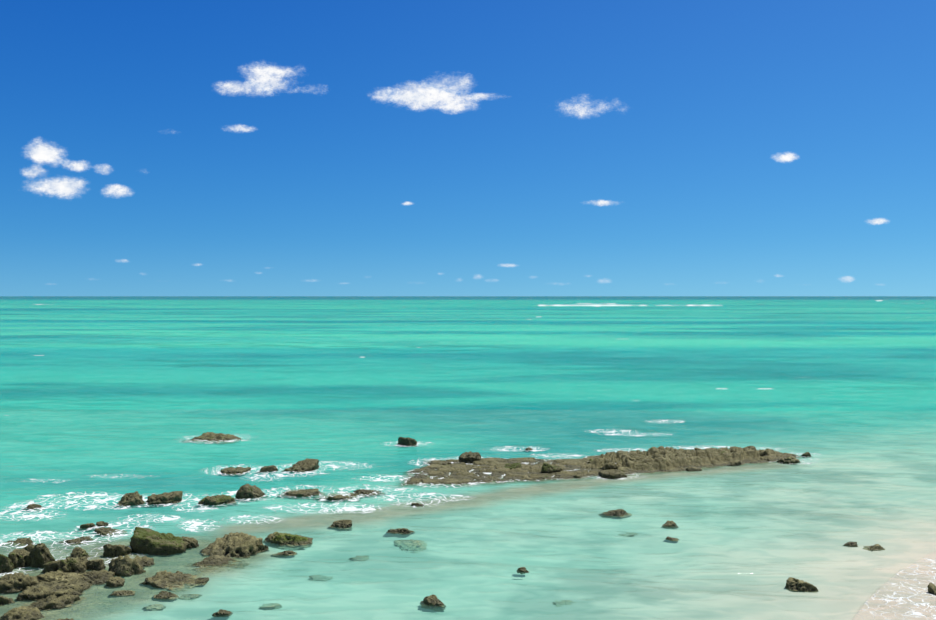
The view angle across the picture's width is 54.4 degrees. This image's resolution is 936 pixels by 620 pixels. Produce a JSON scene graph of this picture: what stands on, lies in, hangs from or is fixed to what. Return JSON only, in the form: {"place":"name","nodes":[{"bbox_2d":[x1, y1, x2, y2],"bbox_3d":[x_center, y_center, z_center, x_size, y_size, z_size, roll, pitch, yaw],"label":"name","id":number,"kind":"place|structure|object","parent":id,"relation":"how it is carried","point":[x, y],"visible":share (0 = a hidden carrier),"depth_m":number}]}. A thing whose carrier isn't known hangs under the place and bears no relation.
{"place":"outdoors","nodes":[
{"label":"outdoors","id":0,"kind":"place"},
{"bbox_2d":[0,554,13,572],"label":"rock","id":1,"kind":"object","parent":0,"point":[6,564],"visible":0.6,"depth_m":34.44},
{"bbox_2d":[0,596,13,604],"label":"rock","id":2,"kind":"object","parent":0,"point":[4,600],"visible":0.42,"depth_m":30.92},
{"bbox_2d":[0,572,38,592],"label":"rock","id":3,"kind":"object","parent":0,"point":[14,582],"visible":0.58,"depth_m":32.36},
{"bbox_2d":[8,549,30,567],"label":"rock","id":4,"kind":"object","parent":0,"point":[19,558],"visible":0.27,"depth_m":35.20},
{"bbox_2d":[9,538,32,543],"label":"rock","id":5,"kind":"object","parent":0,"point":[24,540],"visible":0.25,"depth_m":38.69},
{"bbox_2d":[23,543,33,551],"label":"rock","id":6,"kind":"object","parent":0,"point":[28,547],"visible":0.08,"depth_m":36.92},
{"bbox_2d":[26,504,41,508],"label":"rock","id":7,"kind":"object","parent":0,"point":[33,506],"visible":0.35,"depth_m":45.02},
{"bbox_2d":[21,162,55,180],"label":"cloud","id":8,"kind":"structure","parent":0,"point":[33,172],"depth_m":8047.11},
{"bbox_2d":[29,543,55,567],"bbox_3d":[-16.451,10.297,35.606,1.246,2.585,1.302,1,1,43],"label":"rock","id":9,"kind":"object","parent":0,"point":[40,554],"visible":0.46,"depth_m":35.10},
{"bbox_2d":[22,170,83,196],"bbox_3d":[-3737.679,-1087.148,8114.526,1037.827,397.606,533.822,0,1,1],"label":"cloud","id":10,"kind":"structure","parent":0,"point":[65,187],"depth_m":8141.92},
{"bbox_2d":[16,579,91,600],"bbox_3d":[-14.768,10.269,32.452,2.910,1.169,2.493,0,1,1],"label":"rock","id":11,"kind":"object","parent":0,"point":[42,589],"visible":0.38,"depth_m":31.90},
{"bbox_2d":[29,594,79,609],"bbox_3d":[-14.324,10.249,31.027,2.674,1.024,1.974,0,1,-21],"label":"rock","id":12,"kind":"object","parent":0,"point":[53,601],"visible":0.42,"depth_m":30.82},
{"bbox_2d":[25,139,85,177],"bbox_3d":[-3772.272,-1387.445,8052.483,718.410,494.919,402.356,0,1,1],"label":"cloud","id":13,"kind":"structure","parent":0,"point":[40,153],"depth_m":8055.88},
{"bbox_2d":[35,570,83,582],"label":"rock","id":14,"kind":"object","parent":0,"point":[58,576],"visible":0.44,"depth_m":33.27},
{"bbox_2d":[42,556,88,573],"bbox_3d":[-15.303,10.321,34.790,2.081,1.880,1.661,0,1,1],"label":"rock","id":15,"kind":"object","parent":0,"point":[77,565],"visible":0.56,"depth_m":34.28},
{"bbox_2d":[52,159,101,176],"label":"cloud","id":16,"kind":"structure","parent":0,"point":[79,166],"depth_m":8179.69},
{"bbox_2d":[66,547,88,558],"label":"rock","id":17,"kind":"object","parent":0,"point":[78,552],"visible":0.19,"depth_m":36.37},
{"bbox_2d":[66,536,91,543],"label":"rock","id":18,"kind":"object","parent":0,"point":[79,540],"visible":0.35,"depth_m":38.92},
{"bbox_2d":[80,523,94,527],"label":"rock","id":19,"kind":"object","parent":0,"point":[89,525],"visible":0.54,"depth_m":41.11},
{"bbox_2d":[85,559,104,570],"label":"rock","id":20,"kind":"object","parent":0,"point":[96,564],"visible":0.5,"depth_m":34.82},
{"bbox_2d":[78,570,114,583],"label":"rock","id":21,"kind":"object","parent":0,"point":[97,577],"visible":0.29,"depth_m":33.62},
{"bbox_2d":[85,162,108,172],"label":"cloud","id":22,"kind":"structure","parent":0,"point":[105,168],"depth_m":8269.68},
{"bbox_2d":[96,521,108,525],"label":"rock","id":23,"kind":"object","parent":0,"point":[101,523],"visible":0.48,"depth_m":41.51},
{"bbox_2d":[94,527,115,534],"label":"rock","id":24,"kind":"object","parent":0,"point":[102,531],"visible":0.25,"depth_m":40.39},
{"bbox_2d":[84,181,130,195],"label":"cloud","id":25,"kind":"structure","parent":0,"point":[117,190],"depth_m":8329.83},
{"bbox_2d":[106,576,124,586],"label":"rock","id":26,"kind":"object","parent":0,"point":[112,581],"visible":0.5,"depth_m":32.90},
{"bbox_2d":[103,544,131,556],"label":"rock","id":27,"kind":"object","parent":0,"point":[110,550],"visible":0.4,"depth_m":36.60},
{"bbox_2d":[111,590,133,594],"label":"rock","id":28,"kind":"object","parent":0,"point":[121,592],"visible":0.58,"depth_m":32.00},
{"bbox_2d":[108,555,145,575],"bbox_3d":[-13.227,10.529,34.612,2.103,2.626,1.123,0,1,21],"label":"rock","id":29,"kind":"object","parent":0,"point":[126,565],"visible":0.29,"depth_m":34.24},
{"bbox_2d":[118,491,143,505],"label":"rock","id":30,"kind":"object","parent":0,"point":[134,498],"visible":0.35,"depth_m":45.79},
{"bbox_2d":[134,556,153,566],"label":"rock","id":31,"kind":"object","parent":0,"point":[144,561],"visible":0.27,"depth_m":35.50},
{"bbox_2d":[130,527,188,554],"bbox_3d":[-12.738,10.379,37.830,2.631,2.473,2.268,0,1,1],"label":"rock","id":32,"kind":"object","parent":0,"point":[147,541],"visible":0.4,"depth_m":37.06},
{"bbox_2d":[146,491,182,504],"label":"rock","id":33,"kind":"object","parent":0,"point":[169,497],"visible":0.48,"depth_m":46.07},
{"bbox_2d":[156,591,175,597],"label":"rock","id":34,"kind":"object","parent":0,"point":[164,594],"visible":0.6,"depth_m":31.77},
{"bbox_2d":[142,570,194,587],"bbox_3d":[-10.860,10.239,33.658,2.456,1.000,2.104,0,1,23],"label":"rock","id":35,"kind":"object","parent":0,"point":[166,578],"visible":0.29,"depth_m":33.28},
{"bbox_2d":[182,536,198,547],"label":"rock","id":36,"kind":"object","parent":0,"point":[192,541],"visible":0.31,"depth_m":37.94},
{"bbox_2d":[195,577,208,582],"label":"rock","id":37,"kind":"object","parent":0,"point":[202,580],"visible":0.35,"depth_m":33.35},
{"bbox_2d":[195,555,232,565],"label":"rock","id":38,"kind":"object","parent":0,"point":[213,560],"visible":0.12,"depth_m":35.74},
{"bbox_2d":[198,494,234,504],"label":"rock","id":39,"kind":"object","parent":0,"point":[215,500],"visible":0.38,"depth_m":45.85},
{"bbox_2d":[201,532,262,556],"bbox_3d":[-9.621,10.337,37.440,2.896,2.164,2.680,1,1,32],"label":"rock","id":40,"kind":"object","parent":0,"point":[236,544],"visible":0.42,"depth_m":37.09},
{"bbox_2d":[230,125,251,131],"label":"cloud","id":41,"kind":"structure","parent":0,"point":[240,128],"depth_m":8565.60},
{"bbox_2d":[218,82,275,94],"bbox_3d":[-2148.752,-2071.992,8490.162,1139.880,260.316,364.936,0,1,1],"label":"cloud","id":42,"kind":"structure","parent":0,"point":[235,87],"depth_m":8486.86},
{"bbox_2d":[235,484,264,498],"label":"rock","id":43,"kind":"object","parent":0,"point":[246,491],"visible":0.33,"depth_m":47.17},
{"bbox_2d":[256,544,267,550],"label":"rock","id":44,"kind":"object","parent":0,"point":[262,547],"visible":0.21,"depth_m":37.36},
{"bbox_2d":[280,550,294,554],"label":"rock","id":45,"kind":"object","parent":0,"point":[288,552],"visible":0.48,"depth_m":36.95},
{"bbox_2d":[265,532,311,544],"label":"rock","id":46,"kind":"object","parent":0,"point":[281,538],"visible":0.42,"depth_m":38.53},
{"bbox_2d":[248,66,329,97],"bbox_3d":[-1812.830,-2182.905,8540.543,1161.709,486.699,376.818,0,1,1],"label":"cloud","id":47,"kind":"structure","parent":0,"point":[267,78],"depth_m":8520.10},
{"bbox_2d":[285,489,319,496],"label":"rock","id":48,"kind":"object","parent":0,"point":[304,492],"visible":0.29,"depth_m":47.89},
{"bbox_2d":[375,81,419,108],"bbox_3d":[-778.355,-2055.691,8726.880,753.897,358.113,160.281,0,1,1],"label":"cloud","id":49,"kind":"structure","parent":0,"point":[385,96],"depth_m":8717.47},
{"bbox_2d":[389,83,487,112],"bbox_3d":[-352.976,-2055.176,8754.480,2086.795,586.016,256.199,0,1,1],"label":"cloud","id":50,"kind":"structure","parent":0,"point":[415,96],"depth_m":8740.33},
{"bbox_2d":[415,77,502,100],"bbox_3d":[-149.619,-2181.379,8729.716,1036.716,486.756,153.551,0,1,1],"label":"cloud","id":51,"kind":"structure","parent":0,"point":[463,83],"depth_m":8728.60},
{"bbox_2d":[0,296,935,619],"label":"sea water","id":52,"kind":"structure","parent":0,"point":[106,402],"depth_m":63.34},
{"bbox_2d":[0,606,43,619],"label":"rock","id":53,"kind":"object","parent":52,"relation":"in","point":[24,613],"visible":0.98,"depth_m":29.52},
{"bbox_2d":[192,432,240,440],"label":"rock","id":54,"kind":"object","parent":52,"relation":"in","point":[208,436],"visible":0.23,"depth_m":66.80},
{"bbox_2d":[212,609,230,614],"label":"rock","id":55,"kind":"object","parent":52,"relation":"in","point":[222,612],"visible":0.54,"depth_m":29.93},
{"bbox_2d":[221,467,250,473],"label":"rock","id":56,"kind":"object","parent":52,"relation":"in","point":[236,470],"visible":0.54,"depth_m":54.00},
{"bbox_2d":[260,465,277,471],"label":"rock","id":57,"kind":"object","parent":52,"relation":"in","point":[268,468],"visible":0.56,"depth_m":54.44},
{"bbox_2d":[284,458,318,471],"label":"rock","id":58,"kind":"object","parent":52,"relation":"in","point":[307,464],"visible":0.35,"depth_m":54.95},
{"bbox_2d":[332,519,351,527],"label":"rock","id":59,"kind":"object","parent":52,"relation":"in","point":[344,523],"visible":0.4,"depth_m":41.36},
{"bbox_2d":[327,493,356,499],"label":"rock","id":60,"kind":"object","parent":52,"relation":"in","point":[338,497],"visible":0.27,"depth_m":46.86},
{"bbox_2d":[355,489,377,494],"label":"rock","id":61,"kind":"object","parent":52,"relation":"in","point":[364,491],"visible":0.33,"depth_m":48.50},
{"bbox_2d":[388,528,410,532],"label":"rock","id":62,"kind":"object","parent":52,"relation":"in","point":[403,530],"visible":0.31,"depth_m":40.36},
{"bbox_2d":[397,437,416,445],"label":"rock","id":63,"kind":"object","parent":52,"relation":"in","point":[404,441],"visible":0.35,"depth_m":63.82},
{"bbox_2d":[423,594,443,605],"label":"rock","id":64,"kind":"object","parent":52,"relation":"in","point":[433,600],"visible":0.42,"depth_m":30.98},
{"bbox_2d":[518,567,527,571],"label":"rock","id":65,"kind":"object","parent":52,"relation":"in","point":[521,569],"visible":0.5,"depth_m":34.60},
{"bbox_2d":[407,446,797,483],"bbox_3d":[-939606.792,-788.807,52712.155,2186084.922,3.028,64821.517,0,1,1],"label":"rock ledge","id":66,"kind":"structure","parent":52,"relation":"in","point":[663,459],"depth_m":55.70},
{"bbox_2d":[429,462,452,464],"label":"rock","id":67,"kind":"object","parent":66,"relation":"on","point":[442,463],"visible":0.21,"depth_m":56.44},
{"bbox_2d":[459,451,481,463],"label":"rock","id":68,"kind":"object","parent":66,"relation":"on","point":[470,457],"visible":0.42,"depth_m":57.27},
{"bbox_2d":[484,476,499,480],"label":"rock","id":69,"kind":"object","parent":66,"relation":"on","point":[492,478],"visible":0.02,"depth_m":51.97},
{"bbox_2d":[505,463,521,469],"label":"rock","id":70,"kind":"object","parent":66,"relation":"on","point":[513,465],"visible":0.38,"depth_m":54.91},
{"bbox_2d":[541,463,563,472],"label":"rock","id":71,"kind":"object","parent":66,"relation":"on","point":[547,468],"visible":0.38,"depth_m":53.72},
{"bbox_2d":[598,462,617,469],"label":"rock","id":72,"kind":"object","parent":66,"relation":"on","point":[610,465],"visible":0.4,"depth_m":54.69},
{"bbox_2d":[598,469,626,478],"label":"rock","id":73,"kind":"object","parent":66,"relation":"on","point":[612,474],"visible":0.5,"depth_m":52.44},
{"bbox_2d":[617,467,633,471],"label":"rock","id":74,"kind":"object","parent":66,"relation":"on","point":[625,469],"visible":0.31,"depth_m":54.20},
{"bbox_2d":[629,456,652,460],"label":"rock","id":75,"kind":"object","parent":66,"relation":"on","point":[640,458],"visible":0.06,"depth_m":56.43},
{"bbox_2d":[686,466,701,470],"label":"rock","id":76,"kind":"object","parent":66,"relation":"on","point":[689,468],"visible":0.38,"depth_m":54.55},
{"bbox_2d":[727,460,740,465],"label":"rock","id":77,"kind":"object","parent":66,"relation":"on","point":[734,462],"visible":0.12,"depth_m":56.32},
{"bbox_2d":[755,450,767,456],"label":"rock","id":78,"kind":"object","parent":66,"relation":"on","point":[763,452],"visible":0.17,"depth_m":59.15},
{"bbox_2d":[760,456,773,461],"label":"rock","id":79,"kind":"object","parent":66,"relation":"on","point":[767,458],"visible":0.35,"depth_m":57.79},
{"bbox_2d":[777,456,799,463],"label":"rock","id":80,"kind":"object","parent":66,"relation":"on","point":[790,459],"visible":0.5,"depth_m":57.06},
{"bbox_2d":[606,509,626,515],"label":"rock","id":81,"kind":"object","parent":52,"relation":"in","point":[618,512],"visible":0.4,"depth_m":43.68},
{"bbox_2d":[663,520,675,525],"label":"rock","id":82,"kind":"object","parent":52,"relation":"in","point":[670,523],"visible":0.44,"depth_m":41.51},
{"bbox_2d":[785,577,817,590],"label":"rock","id":83,"kind":"object","parent":52,"relation":"in","point":[792,583],"visible":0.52,"depth_m":32.44},
{"bbox_2d":[801,452,810,456],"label":"rock","id":84,"kind":"object","parent":52,"relation":"in","point":[805,454],"visible":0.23,"depth_m":59.49},
{"bbox_2d":[844,541,857,545],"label":"rock","id":85,"kind":"object","parent":52,"relation":"in","point":[850,543],"visible":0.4,"depth_m":38.25},
{"bbox_2d":[870,544,883,549],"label":"rock","id":86,"kind":"object","parent":52,"relation":"in","point":[876,547],"visible":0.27,"depth_m":37.63},
{"bbox_2d":[927,583,935,594],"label":"rock","id":87,"kind":"object","parent":52,"relation":"in","point":[931,588],"visible":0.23,"depth_m":32.06},
{"bbox_2d":[0,0,935,295],"label":"sky","id":88,"kind":"structure","parent":0,"point":[700,99]},
{"bbox_2d":[469,93,487,106],"bbox_3d":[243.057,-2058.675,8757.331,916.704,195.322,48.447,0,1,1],"label":"cloud","id":89,"kind":"structure","parent":0,"point":[478,96],"depth_m":8753.79},
{"bbox_2d":[566,104,603,116],"bbox_3d":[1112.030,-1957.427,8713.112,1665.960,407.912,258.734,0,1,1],"label":"cloud","id":90,"kind":"structure","parent":0,"point":[580,110],"depth_m":8711.17},
{"bbox_2d":[593,200,608,205],"bbox_3d":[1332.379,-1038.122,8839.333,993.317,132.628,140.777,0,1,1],"label":"cloud","id":91,"kind":"structure","parent":0,"point":[601,202],"depth_m":8834.32},
{"bbox_2d":[775,153,795,161],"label":"cloud","id":92,"kind":"structure","parent":0,"point":[788,157],"depth_m":8384.52},
{"bbox_2d":[869,218,885,223],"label":"cloud","id":93,"kind":"structure","parent":0,"point":[878,221],"depth_m":8168.96}
]}

